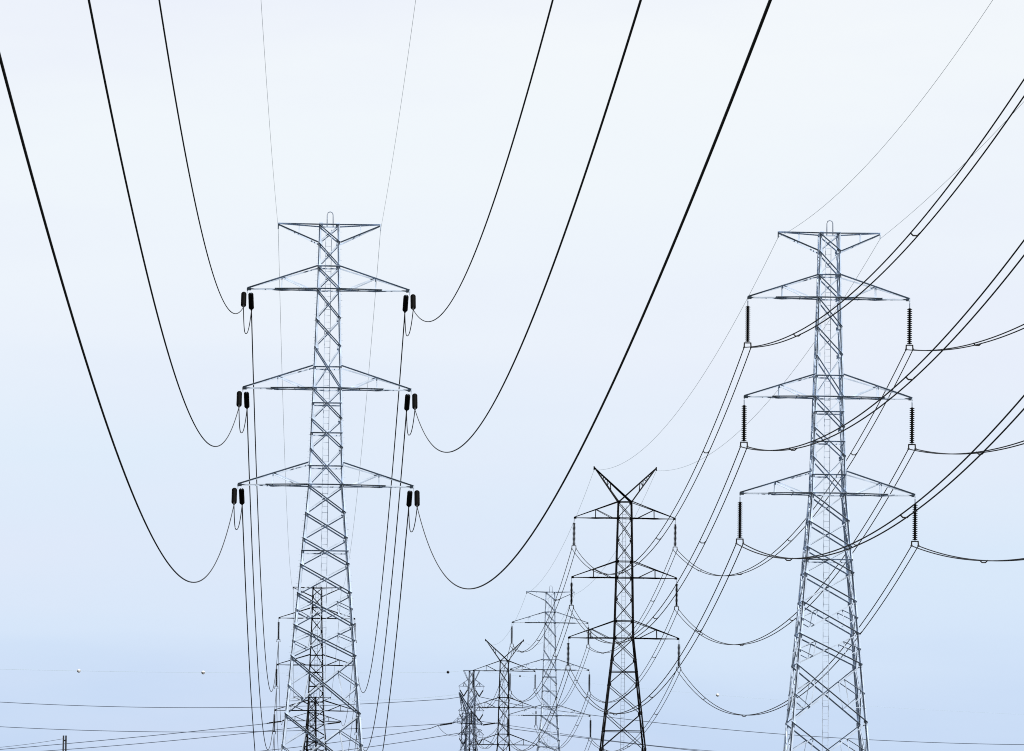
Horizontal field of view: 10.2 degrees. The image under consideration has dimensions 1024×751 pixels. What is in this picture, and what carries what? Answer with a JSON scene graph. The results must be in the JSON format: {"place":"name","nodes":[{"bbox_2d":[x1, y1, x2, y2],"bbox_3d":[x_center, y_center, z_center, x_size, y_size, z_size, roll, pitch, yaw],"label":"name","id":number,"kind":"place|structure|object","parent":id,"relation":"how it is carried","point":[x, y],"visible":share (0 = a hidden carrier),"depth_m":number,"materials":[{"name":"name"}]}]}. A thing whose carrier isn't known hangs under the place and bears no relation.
{"place":"outdoors","nodes":[
{"label":"outdoors","id":0,"kind":"place"},
{"bbox_2d":[410,294,415,309],"bbox_3d":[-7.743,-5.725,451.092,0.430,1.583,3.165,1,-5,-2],"label":"insulator string","id":1,"kind":"object","parent":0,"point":[413,300],"visible":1,"depth_m":450.86,"materials":[{"name":"ceramic"}]},
{"bbox_2d":[404,312,412,335],"bbox_3d":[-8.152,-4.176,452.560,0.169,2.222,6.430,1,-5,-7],"label":"jumper cable","id":2,"kind":"object","parent":1,"relation":"hanging from","point":[410,326],"visible":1,"depth_m":451.23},
{"bbox_2d":[413,0,553,321],"bbox_3d":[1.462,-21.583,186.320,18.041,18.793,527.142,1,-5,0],"label":"conductor","id":3,"kind":"object","parent":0,"point":[550,8],"visible":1,"depth_m":224.97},
{"bbox_2d":[0,0,1023,750],"label":"sky","id":4,"kind":"structure","parent":0,"point":[86,586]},
{"label":"ground","id":5,"kind":"structure","parent":0,"visible":0},
{"bbox_2d":[62,735,66,750],"bbox_3d":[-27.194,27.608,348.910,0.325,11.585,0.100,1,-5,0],"label":"utility pole","id":6,"kind":"object","parent":5,"relation":"on","point":[65,740],"visible":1,"depth_m":349.36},
{"bbox_2d":[283,693,340,750],"bbox_3d":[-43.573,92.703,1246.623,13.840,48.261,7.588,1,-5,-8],"label":"transmission tower","id":7,"kind":"structure","parent":5,"relation":"on","point":[315,731],"depth_m":1248.04,"materials":[{"name":"metal"}]},
{"bbox_2d":[47,724,322,750],"bbox_3d":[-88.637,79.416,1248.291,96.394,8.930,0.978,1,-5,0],"label":"conductor","id":8,"kind":"object","parent":7,"relation":"attached to","point":[181,739],"visible":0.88,"depth_m":1247.88,"materials":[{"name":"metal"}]},
{"bbox_2d":[276,690,277,740],"bbox_3d":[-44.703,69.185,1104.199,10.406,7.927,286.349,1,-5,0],"label":"conductor","id":9,"kind":"object","parent":7,"relation":"attached to","point":[276,706],"visible":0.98,"depth_m":984.81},
{"bbox_2d":[278,644,282,721],"bbox_3d":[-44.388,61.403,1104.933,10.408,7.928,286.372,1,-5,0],"label":"conductor","id":10,"kind":"object","parent":7,"relation":"attached to","point":[279,686],"visible":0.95,"depth_m":1034.23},
{"bbox_2d":[340,729,481,750],"bbox_3d":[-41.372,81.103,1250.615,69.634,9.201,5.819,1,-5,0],"label":"conductor","id":11,"kind":"object","parent":7,"relation":"attached to","point":[411,740],"visible":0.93,"depth_m":1247.91,"materials":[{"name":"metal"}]},
{"bbox_2d":[275,583,356,750],"bbox_3d":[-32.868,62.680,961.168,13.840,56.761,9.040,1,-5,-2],"label":"transmission tower","id":12,"kind":"structure","parent":5,"relation":"on","point":[314,672],"depth_m":962.19,"materials":[{"name":"metal"}]},
{"bbox_2d":[274,668,277,688],"bbox_3d":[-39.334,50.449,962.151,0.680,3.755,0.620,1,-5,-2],"label":"insulator string","id":13,"kind":"object","parent":12,"relation":"hanging from","point":[276,683],"visible":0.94,"depth_m":961.99,"materials":[{"name":"ceramic"}]},
{"bbox_2d":[276,619,279,641],"bbox_3d":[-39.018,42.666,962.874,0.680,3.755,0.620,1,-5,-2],"label":"insulator string","id":14,"kind":"object","parent":12,"relation":"hanging from","point":[278,624],"visible":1,"depth_m":962.79,"materials":[{"name":"ceramic"}]},
{"bbox_2d":[237,211,413,750],"bbox_3d":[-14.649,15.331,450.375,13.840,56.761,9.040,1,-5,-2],"label":"transmission tower","id":15,"kind":"structure","parent":5,"relation":"on","point":[314,387],"depth_m":451.26,"materials":[{"name":"metal"}]},
{"bbox_2d":[231,488,236,504],"bbox_3d":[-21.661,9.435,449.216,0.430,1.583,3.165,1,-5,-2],"label":"insulator string","id":16,"kind":"object","parent":15,"relation":"attached to","point":[234,497],"visible":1,"depth_m":448.76,"materials":[{"name":"ceramic"}]},
{"bbox_2d":[0,53,233,582],"bbox_3d":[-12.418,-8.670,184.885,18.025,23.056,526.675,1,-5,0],"label":"conductor","id":17,"kind":"object","parent":16,"relation":"attached to","point":[39,204],"visible":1,"depth_m":143.21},
{"bbox_2d":[236,391,241,407],"bbox_3d":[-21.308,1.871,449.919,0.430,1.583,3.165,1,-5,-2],"label":"insulator string","id":18,"kind":"object","parent":15,"relation":"hanging from","point":[239,400],"visible":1,"depth_m":449.48,"materials":[{"name":"ceramic"}]},
{"bbox_2d":[88,0,238,446],"bbox_3d":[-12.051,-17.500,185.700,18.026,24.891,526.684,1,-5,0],"label":"conductor","id":19,"kind":"object","parent":18,"relation":"hanging from","point":[104,78],"visible":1,"depth_m":183.29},
{"bbox_2d":[239,488,244,505],"bbox_3d":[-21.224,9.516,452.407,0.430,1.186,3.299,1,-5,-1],"label":"insulator string","id":20,"kind":"object","parent":15,"relation":"hanging from","point":[241,497],"visible":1,"depth_m":452.02,"materials":[{"name":"ceramic"}]},
{"bbox_2d":[234,507,241,529],"bbox_3d":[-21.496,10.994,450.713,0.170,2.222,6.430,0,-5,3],"label":"jumper cable","id":21,"kind":"object","parent":20,"relation":"hanging from","point":[234,518],"visible":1,"depth_m":450.31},
{"bbox_2d":[242,506,273,750],"bbox_3d":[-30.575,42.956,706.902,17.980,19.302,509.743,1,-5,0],"label":"conductor","id":22,"kind":"object","parent":20,"relation":"hanging from","point":[247,627],"visible":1,"depth_m":506.21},
{"bbox_2d":[241,292,246,306],"bbox_3d":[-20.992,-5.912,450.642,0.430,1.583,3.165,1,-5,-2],"label":"insulator string","id":23,"kind":"object","parent":15,"relation":"hanging from","point":[243,298],"visible":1,"depth_m":450.40,"materials":[{"name":"ceramic"}]},
{"bbox_2d":[158,0,243,313],"bbox_3d":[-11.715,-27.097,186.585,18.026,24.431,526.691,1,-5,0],"label":"conductor","id":24,"kind":"object","parent":23,"relation":"attached to","point":[184,146],"visible":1,"depth_m":242.43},
{"bbox_2d":[244,391,249,409],"bbox_3d":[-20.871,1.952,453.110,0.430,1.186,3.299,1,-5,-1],"label":"insulator string","id":25,"kind":"object","parent":15,"relation":"hanging from","point":[246,401],"visible":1,"depth_m":452.73,"materials":[{"name":"ceramic"}]},
{"bbox_2d":[239,410,246,432],"bbox_3d":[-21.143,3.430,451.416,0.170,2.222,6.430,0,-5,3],"label":"jumper cable","id":26,"kind":"object","parent":25,"relation":"hanging from","point":[239,422],"visible":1,"depth_m":450.89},
{"bbox_2d":[246,409,276,749],"bbox_3d":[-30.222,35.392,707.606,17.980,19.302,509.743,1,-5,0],"label":"conductor","id":27,"kind":"object","parent":25,"relation":"hanging from","point":[253,584],"visible":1,"depth_m":530.63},
{"bbox_2d":[248,292,253,310],"bbox_3d":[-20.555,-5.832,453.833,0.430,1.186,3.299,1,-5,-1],"label":"insulator string","id":28,"kind":"object","parent":15,"relation":"attached to","point":[251,300],"visible":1,"depth_m":453.41,"materials":[{"name":"ceramic"}]},
{"bbox_2d":[243,308,251,333],"bbox_3d":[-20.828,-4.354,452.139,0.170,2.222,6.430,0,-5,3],"label":"jumper cable","id":29,"kind":"object","parent":28,"relation":"hanging from","point":[243,321],"visible":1,"depth_m":451.22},
{"bbox_2d":[251,314,278,691],"bbox_3d":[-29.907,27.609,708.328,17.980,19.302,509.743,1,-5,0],"label":"conductor","id":30,"kind":"object","parent":28,"relation":"hanging from","point":[257,503],"visible":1,"depth_m":533.03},
{"bbox_2d":[261,5,277,221],"bbox_3d":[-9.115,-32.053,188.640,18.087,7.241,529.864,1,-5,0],"label":"earth wire","id":31,"kind":"object","parent":15,"relation":"attached to","point":[267,97],"visible":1,"depth_m":345.11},
{"bbox_2d":[278,232,292,587],"bbox_3d":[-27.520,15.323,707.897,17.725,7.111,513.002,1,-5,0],"label":"earth wire","id":32,"kind":"object","parent":15,"relation":"attached to","point":[282,386],"visible":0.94,"depth_m":543.59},
{"bbox_2d":[343,231,380,586],"bbox_3d":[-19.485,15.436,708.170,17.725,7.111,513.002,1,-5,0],"label":"earth wire","id":33,"kind":"object","parent":15,"relation":"attached to","point":[366,398],"visible":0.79,"depth_m":553.33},
{"bbox_2d":[381,0,415,225],"bbox_3d":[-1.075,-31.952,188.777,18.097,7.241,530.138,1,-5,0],"label":"earth wire","id":34,"kind":"object","parent":15,"relation":"attached to","point":[400,106],"visible":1,"depth_m":349.66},
{"bbox_2d":[402,294,408,312],"bbox_3d":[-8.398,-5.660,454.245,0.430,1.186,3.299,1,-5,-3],"label":"insulator string","id":35,"kind":"object","parent":15,"relation":"hanging from","point":[405,303],"visible":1,"depth_m":453.84,"materials":[{"name":"ceramic"}]},
{"bbox_2d":[357,315,404,692],"bbox_3d":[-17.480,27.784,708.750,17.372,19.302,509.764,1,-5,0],"label":"conductor","id":36,"kind":"object","parent":35,"relation":"hanging from","point":[389,499],"visible":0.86,"depth_m":530.24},
{"bbox_2d":[404,393,409,411],"bbox_3d":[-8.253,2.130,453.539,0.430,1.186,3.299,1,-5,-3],"label":"insulator string","id":37,"kind":"object","parent":15,"relation":"hanging from","point":[407,402],"visible":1,"depth_m":453.18,"materials":[{"name":"ceramic"}]},
{"bbox_2d":[363,417,405,750],"bbox_3d":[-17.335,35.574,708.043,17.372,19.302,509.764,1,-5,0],"label":"conductor","id":38,"kind":"object","parent":37,"relation":"hanging from","point":[392,575],"visible":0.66,"depth_m":522.50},
{"bbox_2d":[406,490,412,507],"bbox_3d":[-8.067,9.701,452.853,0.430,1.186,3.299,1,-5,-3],"label":"insulator string","id":39,"kind":"object","parent":15,"relation":"hanging from","point":[409,499],"visible":1,"depth_m":452.45,"materials":[{"name":"ceramic"}]},
{"bbox_2d":[356,515,408,750],"bbox_3d":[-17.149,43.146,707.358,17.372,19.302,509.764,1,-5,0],"label":"conductor","id":40,"kind":"object","parent":39,"relation":"hanging from","point":[396,631],"visible":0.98,"depth_m":507.82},
{"bbox_2d":[408,508,416,531],"bbox_3d":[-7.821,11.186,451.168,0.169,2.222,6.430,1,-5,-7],"label":"jumper cable","id":41,"kind":"object","parent":39,"relation":"hanging from","point":[409,520],"visible":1,"depth_m":451.13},
{"bbox_2d":[412,393,417,409],"bbox_3d":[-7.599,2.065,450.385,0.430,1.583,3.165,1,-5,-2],"label":"insulator string","id":42,"kind":"object","parent":15,"relation":"hanging from","point":[414,402],"visible":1,"depth_m":449.95,"materials":[{"name":"ceramic"}]},
{"bbox_2d":[406,410,414,434],"bbox_3d":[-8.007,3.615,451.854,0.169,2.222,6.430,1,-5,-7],"label":"jumper cable","id":43,"kind":"object","parent":42,"relation":"hanging from","point":[412,424],"visible":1,"depth_m":450.79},
{"bbox_2d":[415,0,641,452],"bbox_3d":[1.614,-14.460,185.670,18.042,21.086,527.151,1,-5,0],"label":"conductor","id":44,"kind":"object","parent":42,"relation":"hanging from","point":[611,93],"visible":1,"depth_m":174.03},
{"bbox_2d":[414,490,419,506],"bbox_3d":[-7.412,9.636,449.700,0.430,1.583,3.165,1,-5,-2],"label":"insulator string","id":45,"kind":"object","parent":15,"relation":"attached to","point":[416,498],"visible":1,"depth_m":449.48,"materials":[{"name":"ceramic"}]},
{"bbox_2d":[417,0,771,588],"bbox_3d":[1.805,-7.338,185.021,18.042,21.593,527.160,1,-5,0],"label":"conductor","id":46,"kind":"object","parent":45,"relation":"attached to","point":[702,172],"visible":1,"depth_m":132.23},
{"bbox_2d":[453,692,482,750],"bbox_3d":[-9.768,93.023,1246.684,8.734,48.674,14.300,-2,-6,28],"label":"transmission tower","id":47,"kind":"structure","parent":5,"relation":"on","point":[466,716],"depth_m":1248.01,"materials":[{"name":"metal"}]},
{"bbox_2d":[458,670,484,750],"bbox_3d":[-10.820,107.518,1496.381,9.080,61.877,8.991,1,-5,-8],"label":"transmission tower","id":48,"kind":"structure","parent":5,"relation":"on","point":[468,700],"depth_m":1498.23,"materials":[{"name":"metal"}]},
{"bbox_2d":[11,669,462,672],"bbox_3d":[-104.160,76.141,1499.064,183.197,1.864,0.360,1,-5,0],"label":"earth wire","id":49,"kind":"object","parent":48,"relation":"attached to","point":[214,672],"visible":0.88,"depth_m":1499.11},
{"bbox_2d":[490,672,1023,714],"bbox_3d":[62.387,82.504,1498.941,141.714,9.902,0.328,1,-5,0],"label":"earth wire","id":50,"kind":"object","parent":48,"relation":"attached to","point":[747,697],"visible":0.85,"depth_m":1498.69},
{"bbox_2d":[469,639,537,750],"bbox_3d":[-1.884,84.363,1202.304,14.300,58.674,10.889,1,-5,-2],"label":"transmission tower","id":51,"kind":"structure","parent":5,"relation":"on","point":[499,699],"depth_m":1203.46,"materials":[{"name":"metal"}]},
{"bbox_2d":[508,587,590,750],"bbox_3d":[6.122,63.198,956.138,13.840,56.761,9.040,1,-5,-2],"label":"transmission tower","id":52,"kind":"structure","parent":5,"relation":"on","point":[550,691],"depth_m":957.30,"materials":[{"name":"metal"}]},
{"bbox_2d":[508,674,511,692],"bbox_3d":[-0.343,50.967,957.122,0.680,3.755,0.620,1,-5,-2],"label":"insulator string","id":53,"kind":"object","parent":52,"relation":"hanging from","point":[509,683],"visible":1,"depth_m":956.97,"materials":[{"name":"ceramic"}]},
{"bbox_2d":[470,695,510,748],"bbox_3d":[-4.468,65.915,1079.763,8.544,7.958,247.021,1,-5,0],"label":"conductor bundle","id":54,"kind":"object","parent":53,"relation":"hanging from","point":[497,728],"visible":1,"depth_m":1023.98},
{"bbox_2d":[508,609,572,701],"bbox_3d":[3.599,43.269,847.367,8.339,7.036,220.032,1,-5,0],"label":"conductor bundle","id":55,"kind":"object","parent":53,"relation":"hanging from","point":[550,662],"visible":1,"depth_m":791.91,"materials":[{"name":"metal"}]},
{"bbox_2d":[511,626,513,645],"bbox_3d":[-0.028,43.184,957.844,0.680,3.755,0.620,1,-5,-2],"label":"insulator string","id":56,"kind":"object","parent":52,"relation":"hanging from","point":[511,635],"visible":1,"depth_m":957.71,"materials":[{"name":"ceramic"}]},
{"bbox_2d":[471,647,512,707],"bbox_3d":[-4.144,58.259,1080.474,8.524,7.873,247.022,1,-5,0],"label":"conductor bundle","id":57,"kind":"object","parent":56,"relation":"hanging from","point":[499,684],"visible":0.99,"depth_m":1020.78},
{"bbox_2d":[510,549,575,652],"bbox_3d":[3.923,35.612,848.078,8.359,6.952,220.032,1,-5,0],"label":"conductor bundle","id":58,"kind":"object","parent":56,"relation":"hanging from","point":[552,607],"visible":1,"depth_m":796.82,"materials":[{"name":"metal"}]},
{"bbox_2d":[587,672,590,694],"bbox_3d":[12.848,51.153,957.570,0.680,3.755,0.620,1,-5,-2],"label":"insulator string","id":59,"kind":"object","parent":52,"relation":"hanging from","point":[589,684],"visible":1,"depth_m":957.44,"materials":[{"name":"ceramic"}]},
{"bbox_2d":[535,694,590,748],"bbox_3d":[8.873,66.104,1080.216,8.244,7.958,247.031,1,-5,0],"label":"conductor bundle","id":60,"kind":"object","parent":59,"relation":"hanging from","point":[573,728],"visible":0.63,"depth_m":1014.27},
{"bbox_2d":[588,718,591,739],"bbox_3d":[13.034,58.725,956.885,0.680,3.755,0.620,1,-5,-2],"label":"insulator string","id":61,"kind":"object","parent":52,"relation":"hanging from","point":[590,724],"visible":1,"depth_m":956.80,"materials":[{"name":"ceramic"}]},
{"bbox_2d":[589,670,680,750],"bbox_3d":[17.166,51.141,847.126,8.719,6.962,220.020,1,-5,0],"label":"conductor bundle","id":62,"kind":"object","parent":61,"relation":"hanging from","point":[649,720],"visible":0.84,"depth_m":787.47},
{"bbox_2d":[568,466,678,750],"bbox_3d":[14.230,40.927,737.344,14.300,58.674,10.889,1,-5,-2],"label":"transmission tower","id":63,"kind":"structure","parent":5,"relation":"on","point":[632,620],"depth_m":738.45,"materials":[{"name":"metal"}]},
{"bbox_2d":[528,471,593,592],"bbox_3d":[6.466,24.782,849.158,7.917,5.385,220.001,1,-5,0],"label":"earth wire","id":64,"kind":"object","parent":63,"relation":"attached to","point":[570,529],"visible":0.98,"depth_m":810.54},
{"bbox_2d":[565,640,570,668],"bbox_3d":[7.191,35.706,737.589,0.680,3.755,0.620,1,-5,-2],"label":"insulator string","id":65,"kind":"object","parent":63,"relation":"hanging from","point":[568,653],"visible":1,"depth_m":737.47,"materials":[{"name":"ceramic"}]},
{"bbox_2d":[506,669,569,750],"bbox_3d":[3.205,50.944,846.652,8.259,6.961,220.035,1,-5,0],"label":"conductor bundle","id":66,"kind":"object","parent":65,"relation":"hanging from","point":[546,720],"visible":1,"depth_m":797.79,"materials":[{"name":"metal"}]},
{"bbox_2d":[566,544,742,714],"bbox_3d":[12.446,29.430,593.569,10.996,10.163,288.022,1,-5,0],"label":"conductor bundle","id":67,"kind":"object","parent":65,"relation":"hanging from","point":[681,653],"visible":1,"depth_m":517.46,"materials":[{"name":"metal"}]},
{"bbox_2d":[569,579,573,607],"bbox_3d":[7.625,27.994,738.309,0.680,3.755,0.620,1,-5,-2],"label":"insulator string","id":68,"kind":"object","parent":63,"relation":"hanging from","point":[571,591],"visible":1,"depth_m":738.19,"materials":[{"name":"ceramic"}]},
{"bbox_2d":[569,448,746,643],"bbox_3d":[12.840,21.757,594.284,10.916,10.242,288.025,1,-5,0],"label":"conductor bundle","id":69,"kind":"object","parent":68,"relation":"hanging from","point":[684,569],"visible":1,"depth_m":515.14,"materials":[{"name":"metal"}]},
{"bbox_2d":[571,520,576,548],"bbox_3d":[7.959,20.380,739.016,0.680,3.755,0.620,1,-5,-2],"label":"insulator string","id":70,"kind":"object","parent":63,"relation":"hanging from","point":[574,538],"visible":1,"depth_m":738.90,"materials":[{"name":"ceramic"}]},
{"bbox_2d":[576,472,655,593],"bbox_3d":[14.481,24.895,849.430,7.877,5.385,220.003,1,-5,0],"label":"earth wire","id":71,"kind":"object","parent":63,"relation":"attached to","point":[624,536],"visible":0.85,"depth_m":808.97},
{"bbox_2d":[672,521,677,549],"bbox_3d":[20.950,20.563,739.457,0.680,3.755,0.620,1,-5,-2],"label":"insulator string","id":72,"kind":"object","parent":63,"relation":"hanging from","point":[675,537],"visible":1,"depth_m":739.36,"materials":[{"name":"ceramic"}]},
{"bbox_2d":[587,550,676,653],"bbox_3d":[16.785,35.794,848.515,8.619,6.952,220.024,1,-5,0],"label":"conductor bundle","id":73,"kind":"object","parent":72,"relation":"hanging from","point":[644,611],"visible":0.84,"depth_m":793.77,"materials":[{"name":"metal"}]},
{"bbox_2d":[673,351,912,575],"bbox_3d":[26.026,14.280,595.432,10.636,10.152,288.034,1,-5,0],"label":"conductor bundle","id":74,"kind":"object","parent":72,"relation":"hanging from","point":[821,497],"visible":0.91,"depth_m":528.10,"materials":[{"name":"metal"}]},
{"bbox_2d":[674,581,678,608],"bbox_3d":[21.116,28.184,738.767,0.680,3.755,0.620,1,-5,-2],"label":"insulator string","id":75,"kind":"object","parent":63,"relation":"hanging from","point":[676,595],"visible":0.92,"depth_m":738.63,"materials":[{"name":"ceramic"}]},
{"bbox_2d":[589,611,677,702],"bbox_3d":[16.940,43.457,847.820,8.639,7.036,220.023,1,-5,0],"label":"conductor bundle","id":76,"kind":"object","parent":75,"relation":"hanging from","point":[645,667],"visible":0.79,"depth_m":795.96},
{"bbox_2d":[674,450,914,645],"bbox_3d":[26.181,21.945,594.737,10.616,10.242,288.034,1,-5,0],"label":"conductor bundle","id":77,"kind":"object","parent":75,"relation":"hanging from","point":[742,644],"visible":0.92,"depth_m":523.66,"materials":[{"name":"metal"}]},
{"bbox_2d":[676,644,680,669],"bbox_3d":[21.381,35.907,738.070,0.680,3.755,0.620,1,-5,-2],"label":"insulator string","id":78,"kind":"object","parent":63,"relation":"hanging from","point":[678,652],"visible":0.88,"depth_m":737.97,"materials":[{"name":"ceramic"}]},
{"bbox_2d":[677,547,917,716],"bbox_3d":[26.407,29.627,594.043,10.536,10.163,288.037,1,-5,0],"label":"conductor bundle","id":79,"kind":"object","parent":78,"relation":"hanging from","point":[827,665],"visible":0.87,"depth_m":525.25,"materials":[{"name":"metal"}]},
{"bbox_2d":[739,220,915,750],"bbox_3d":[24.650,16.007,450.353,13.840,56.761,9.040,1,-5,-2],"label":"transmission tower","id":80,"kind":"structure","parent":5,"relation":"on","point":[841,398],"depth_m":451.44,"materials":[{"name":"metal"}]},
{"bbox_2d":[603,238,777,469],"bbox_3d":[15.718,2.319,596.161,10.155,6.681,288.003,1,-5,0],"label":"earth wire","id":81,"kind":"object","parent":80,"relation":"attached to","point":[703,374],"visible":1,"depth_m":536.43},
{"bbox_2d":[735,496,743,544],"bbox_3d":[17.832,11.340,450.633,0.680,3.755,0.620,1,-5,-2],"label":"insulator string","id":82,"kind":"object","parent":80,"relation":"hanging from","point":[739,535],"visible":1,"depth_m":450.54,"materials":[{"name":"ceramic"}]},
{"bbox_2d":[736,395,1023,560],"bbox_3d":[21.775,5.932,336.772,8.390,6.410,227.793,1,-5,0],"label":"conductor bundle","id":83,"kind":"object","parent":82,"relation":"hanging from","point":[973,461],"visible":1,"depth_m":317.79,"materials":[{"name":"metal"}]},
{"bbox_2d":[739,400,747,447],"bbox_3d":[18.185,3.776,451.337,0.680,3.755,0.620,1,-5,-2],"label":"insulator string","id":84,"kind":"object","parent":80,"relation":"hanging from","point":[743,422],"visible":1,"depth_m":451.23,"materials":[{"name":"ceramic"}]},
{"bbox_2d":[740,240,1023,450],"bbox_3d":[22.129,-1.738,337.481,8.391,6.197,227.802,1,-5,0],"label":"conductor bundle","id":85,"kind":"object","parent":84,"relation":"hanging from","point":[943,349],"visible":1,"depth_m":321.63,"materials":[{"name":"metal"}]},
{"bbox_2d":[743,301,751,347],"bbox_3d":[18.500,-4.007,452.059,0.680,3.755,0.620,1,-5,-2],"label":"insulator string","id":86,"kind":"object","parent":80,"relation":"hanging from","point":[747,339],"visible":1,"depth_m":451.99,"materials":[{"name":"ceramic"}]},
{"bbox_2d":[572,348,750,574],"bbox_3d":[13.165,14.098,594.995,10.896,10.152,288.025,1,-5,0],"label":"conductor bundle","id":87,"kind":"object","parent":86,"relation":"hanging from","point":[688,481],"visible":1,"depth_m":514.39,"materials":[{"name":"metal"}]},
{"bbox_2d":[744,79,1023,347],"bbox_3d":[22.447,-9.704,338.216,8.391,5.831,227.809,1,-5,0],"label":"conductor bundle","id":88,"kind":"object","parent":86,"relation":"hanging from","point":[917,235],"visible":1,"depth_m":326.02,"materials":[{"name":"metal"}]},
{"bbox_2d":[665,241,878,470],"bbox_3d":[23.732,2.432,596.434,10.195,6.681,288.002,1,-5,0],"label":"earth wire","id":89,"kind":"object","parent":80,"relation":"attached to","point":[786,379],"visible":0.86,"depth_m":539.54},
{"bbox_2d":[779,0,992,236],"bbox_3d":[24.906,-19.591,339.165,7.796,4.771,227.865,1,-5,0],"label":"earth wire","id":90,"kind":"object","parent":80,"relation":"attached to","point":[900,126],"visible":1,"depth_m":359.12,"materials":[{"name":"metal"}]},
{"bbox_2d":[905,303,913,350],"bbox_3d":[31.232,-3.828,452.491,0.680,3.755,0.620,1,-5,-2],"label":"insulator string","id":91,"kind":"object","parent":80,"relation":"hanging from","point":[909,333],"visible":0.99,"depth_m":452.37,"materials":[{"name":"ceramic"}]},
{"bbox_2d":[906,324,1023,350],"bbox_3d":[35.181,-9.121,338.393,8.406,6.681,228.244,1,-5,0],"label":"conductor bundle","id":92,"kind":"object","parent":91,"relation":"hanging from","point":[979,344],"visible":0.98,"depth_m":405.61,"materials":[{"name":"metal"}]},
{"bbox_2d":[907,402,916,449],"bbox_3d":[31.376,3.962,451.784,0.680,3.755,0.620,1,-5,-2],"label":"insulator string","id":93,"kind":"object","parent":80,"relation":"hanging from","point":[911,426],"visible":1,"depth_m":451.63,"materials":[{"name":"ceramic"}]},
{"bbox_2d":[909,440,1023,454],"bbox_3d":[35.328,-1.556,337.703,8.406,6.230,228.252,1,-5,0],"label":"conductor bundle","id":94,"kind":"object","parent":93,"relation":"hanging from","point":[976,452],"visible":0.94,"depth_m":405.11,"materials":[{"name":"metal"}]},
{"bbox_2d":[910,499,919,546],"bbox_3d":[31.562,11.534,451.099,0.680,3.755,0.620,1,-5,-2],"label":"insulator string","id":95,"kind":"object","parent":80,"relation":"hanging from","point":[915,525],"visible":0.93,"depth_m":450.96,"materials":[{"name":"ceramic"}]},
{"bbox_2d":[912,546,1023,562],"bbox_3d":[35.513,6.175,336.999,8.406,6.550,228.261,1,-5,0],"label":"conductor bundle","id":96,"kind":"object","parent":95,"relation":"hanging from","point":[965,558],"visible":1,"depth_m":418.34,"materials":[{"name":"metal"}]},
{"bbox_2d":[880,104,1021,238],"bbox_3d":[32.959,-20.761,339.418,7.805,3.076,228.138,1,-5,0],"label":"earth wire","id":97,"kind":"object","parent":80,"relation":"attached to","point":[958,169],"visible":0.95,"depth_m":396.63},
{"bbox_3d":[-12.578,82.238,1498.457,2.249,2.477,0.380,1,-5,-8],"label":"insulator string","id":98,"kind":"object","parent":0,"visible":0},
{"bbox_2d":[3,696,463,707],"bbox_3d":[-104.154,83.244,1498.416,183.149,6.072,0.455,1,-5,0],"label":"conductor","id":99,"kind":"object","parent":98,"relation":"hanging from","point":[219,707],"visible":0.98,"depth_m":1498.25,"materials":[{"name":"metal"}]},
{"bbox_3d":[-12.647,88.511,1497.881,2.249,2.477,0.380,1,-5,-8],"label":"insulator string","id":100,"kind":"object","parent":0,"visible":0},
{"bbox_2d":[0,721,459,731],"bbox_3d":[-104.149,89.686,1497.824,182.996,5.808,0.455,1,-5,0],"label":"conductor","id":101,"kind":"object","parent":100,"relation":"hanging from","point":[240,731],"visible":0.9,"depth_m":1497.69,"materials":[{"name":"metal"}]},
{"bbox_3d":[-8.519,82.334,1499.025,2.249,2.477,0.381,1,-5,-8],"label":"insulator string","id":102,"kind":"object","parent":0,"visible":0},
{"bbox_2d":[481,697,1023,744],"bbox_3d":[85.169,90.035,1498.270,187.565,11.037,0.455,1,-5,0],"label":"conductor","id":103,"kind":"object","parent":102,"relation":"hanging from","point":[763,732],"visible":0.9,"depth_m":1497.79,"materials":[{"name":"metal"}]},
{"bbox_3d":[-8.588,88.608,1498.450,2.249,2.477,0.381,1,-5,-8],"label":"insulator string","id":104,"kind":"object","parent":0,"visible":0},
{"bbox_2d":[481,721,708,750],"bbox_3d":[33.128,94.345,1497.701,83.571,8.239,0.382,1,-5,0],"label":"conductor","id":105,"kind":"object","parent":104,"relation":"hanging from","point":[596,738],"visible":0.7,"depth_m":1497.62,"materials":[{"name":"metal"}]},
{"bbox_3d":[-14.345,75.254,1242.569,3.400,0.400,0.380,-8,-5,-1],"label":"insulator string","id":106,"kind":"object","parent":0,"visible":0},
{"bbox_2d":[263,726,435,750],"bbox_3d":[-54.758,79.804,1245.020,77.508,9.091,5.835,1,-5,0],"label":"conductor","id":107,"kind":"object","parent":106,"relation":"attached to","point":[357,739],"visible":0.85,"depth_m":1247.92,"materials":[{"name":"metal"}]},
{"bbox_3d":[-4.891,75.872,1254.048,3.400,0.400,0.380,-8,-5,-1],"label":"insulator string","id":108,"kind":"object","parent":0,"visible":0},
{"bbox_2d":[503,725,697,750],"bbox_3d":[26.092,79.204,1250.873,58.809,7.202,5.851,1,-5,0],"label":"conductor","id":109,"kind":"object","parent":108,"relation":"attached to","point":[604,740],"visible":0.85,"depth_m":1247.96,"materials":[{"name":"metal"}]},
{"bbox_3d":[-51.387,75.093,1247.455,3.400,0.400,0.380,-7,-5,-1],"label":"insulator string","id":110,"kind":"object","parent":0,"visible":0},
{"bbox_2d":[0,723,268,749],"bbox_3d":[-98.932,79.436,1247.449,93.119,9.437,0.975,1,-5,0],"label":"conductor","id":111,"kind":"object","parent":110,"relation":"attached to","point":[134,737],"visible":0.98,"depth_m":1247.92,"materials":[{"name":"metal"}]},
{"bbox_3d":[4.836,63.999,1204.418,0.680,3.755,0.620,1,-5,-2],"label":"insulator string","id":112,"kind":"object","parent":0,"visible":0},
{"bbox_2d":[534,647,589,708],"bbox_3d":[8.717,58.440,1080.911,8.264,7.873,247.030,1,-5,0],"label":"conductor bundle","id":113,"kind":"object","parent":112,"relation":"hanging from","point":[572,684],"visible":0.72,"depth_m":1019.43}
]}

